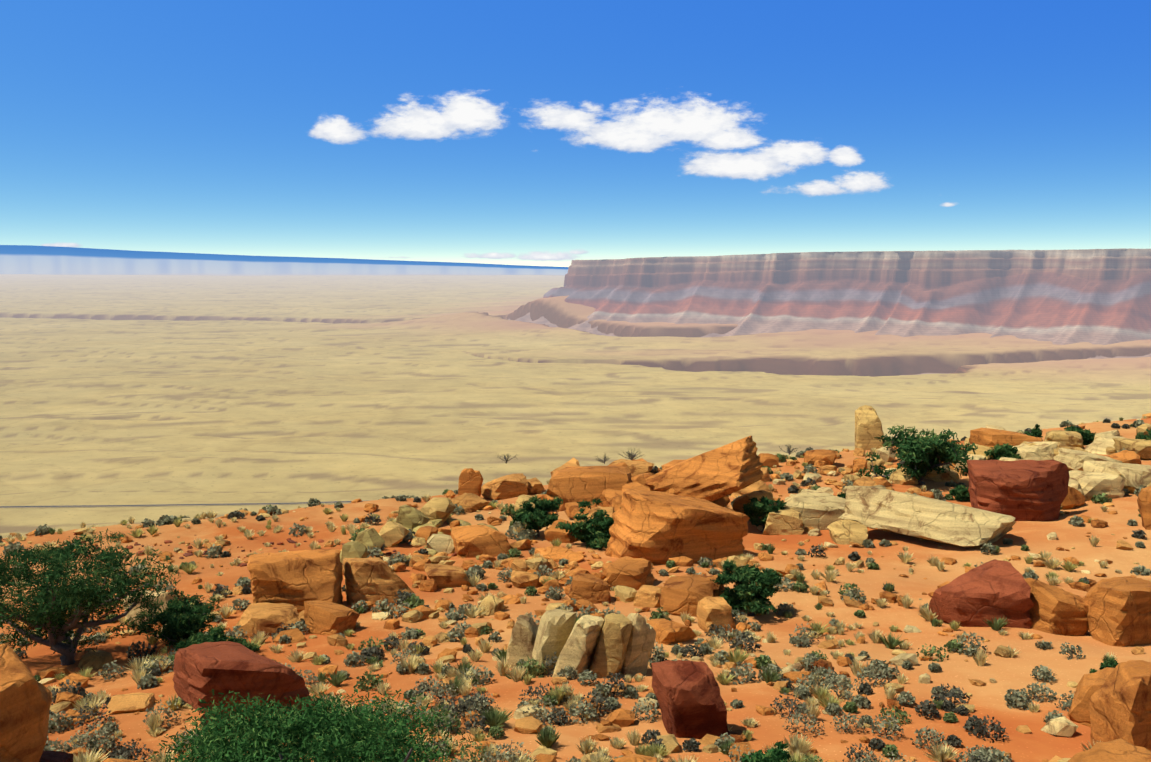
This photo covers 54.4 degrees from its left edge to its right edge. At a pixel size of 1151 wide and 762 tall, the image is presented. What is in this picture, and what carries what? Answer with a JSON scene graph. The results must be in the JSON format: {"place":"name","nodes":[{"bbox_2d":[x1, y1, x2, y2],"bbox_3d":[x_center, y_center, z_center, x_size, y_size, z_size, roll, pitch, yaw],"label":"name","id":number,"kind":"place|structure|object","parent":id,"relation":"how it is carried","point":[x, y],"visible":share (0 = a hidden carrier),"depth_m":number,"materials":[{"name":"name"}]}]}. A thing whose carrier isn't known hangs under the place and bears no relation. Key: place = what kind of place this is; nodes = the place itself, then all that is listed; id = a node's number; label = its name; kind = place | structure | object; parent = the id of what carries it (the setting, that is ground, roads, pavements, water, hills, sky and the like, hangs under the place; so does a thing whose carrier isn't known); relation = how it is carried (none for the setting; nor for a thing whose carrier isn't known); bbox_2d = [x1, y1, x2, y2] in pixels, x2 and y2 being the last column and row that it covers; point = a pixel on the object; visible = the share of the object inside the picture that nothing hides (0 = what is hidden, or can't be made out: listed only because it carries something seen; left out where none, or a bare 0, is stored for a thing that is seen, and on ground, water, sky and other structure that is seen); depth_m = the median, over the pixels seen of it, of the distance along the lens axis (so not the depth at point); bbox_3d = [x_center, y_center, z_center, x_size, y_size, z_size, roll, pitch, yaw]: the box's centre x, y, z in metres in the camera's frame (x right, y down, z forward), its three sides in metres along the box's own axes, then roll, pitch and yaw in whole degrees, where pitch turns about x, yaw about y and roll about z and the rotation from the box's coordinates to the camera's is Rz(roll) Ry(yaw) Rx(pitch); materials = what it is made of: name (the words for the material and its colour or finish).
{"place":"outdoors","nodes":[
{"label":"outdoors","id":0,"kind":"place"},
{"bbox_2d":[0,501,350,506],"bbox_3d":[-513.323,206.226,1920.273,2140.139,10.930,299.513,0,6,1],"label":"road asphalt","id":1,"kind":"structure","parent":0,"point":[168,504],"depth_m":1865.38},
{"bbox_2d":[0,245,568,275],"bbox_3d":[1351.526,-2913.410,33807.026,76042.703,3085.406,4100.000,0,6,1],"label":"distant cliffs","id":2,"kind":"structure","parent":0,"point":[35,260],"depth_m":34831.36,"materials":[{"name":"blue stone"}]},
{"bbox_2d":[0,274,1150,761],"bbox_3d":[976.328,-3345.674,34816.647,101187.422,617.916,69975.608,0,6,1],"label":"terrain","id":3,"kind":"structure","parent":0,"point":[124,390],"depth_m":2824.92,"materials":[{"name":"beige sand"}]},
{"bbox_2d":[0,500,370,507],"bbox_3d":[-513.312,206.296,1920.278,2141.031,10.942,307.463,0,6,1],"label":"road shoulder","id":4,"kind":"object","parent":3,"relation":"on","point":[172,505],"visible":0.12,"depth_m":1862.99},
{"bbox_2d":[0,433,1085,761],"bbox_3d":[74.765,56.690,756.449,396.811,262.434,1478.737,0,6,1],"label":"juniper trunks and limbs","id":5,"kind":"object","parent":3,"relation":"on","point":[58,645],"visible":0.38,"depth_m":25.89,"materials":[{"name":"brown wood"}]},
{"bbox_2d":[0,424,1150,761],"bbox_3d":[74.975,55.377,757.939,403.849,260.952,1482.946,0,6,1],"label":"bushes","id":6,"kind":"object","parent":5,"relation":"attached to","point":[320,732],"visible":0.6,"depth_m":25.18,"materials":[{"name":"green plant"}]},
{"bbox_2d":[0,405,1150,761],"bbox_3d":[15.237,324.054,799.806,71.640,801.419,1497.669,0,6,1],"label":"boulders","id":7,"kind":"object","parent":3,"relation":"on","point":[670,513],"visible":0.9,"depth_m":30.54,"materials":[{"name":"orange stone"}]},
{"bbox_2d":[0,413,1150,761],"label":"sandstone rubble","id":8,"kind":"object","parent":3,"relation":"on","point":[522,575],"visible":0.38,"depth_m":34.87,"materials":[{"name":"orange stone"}]},
{"bbox_2d":[0,415,1150,761],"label":"bunch grass","id":9,"kind":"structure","parent":3,"relation":"on","point":[798,749],"depth_m":24.19,"materials":[{"name":"green plant"}]},
{"bbox_2d":[0,418,1150,761],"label":"sagebrush","id":10,"kind":"object","parent":3,"relation":"on","point":[832,680],"depth_m":21.91,"materials":[{"name":"green plant"}]},
{"bbox_2d":[0,0,1150,266],"label":"sky","id":11,"kind":"structure","parent":0,"point":[555,133],"materials":[{"name":"blue"}]},
{"bbox_2d":[506,248,1150,375],"bbox_3d":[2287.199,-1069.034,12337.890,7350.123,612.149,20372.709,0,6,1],"label":"mesa cliffs","id":12,"kind":"structure","parent":0,"point":[1092,296],"depth_m":6020.69,"materials":[{"name":"brown stone"}]}
]}

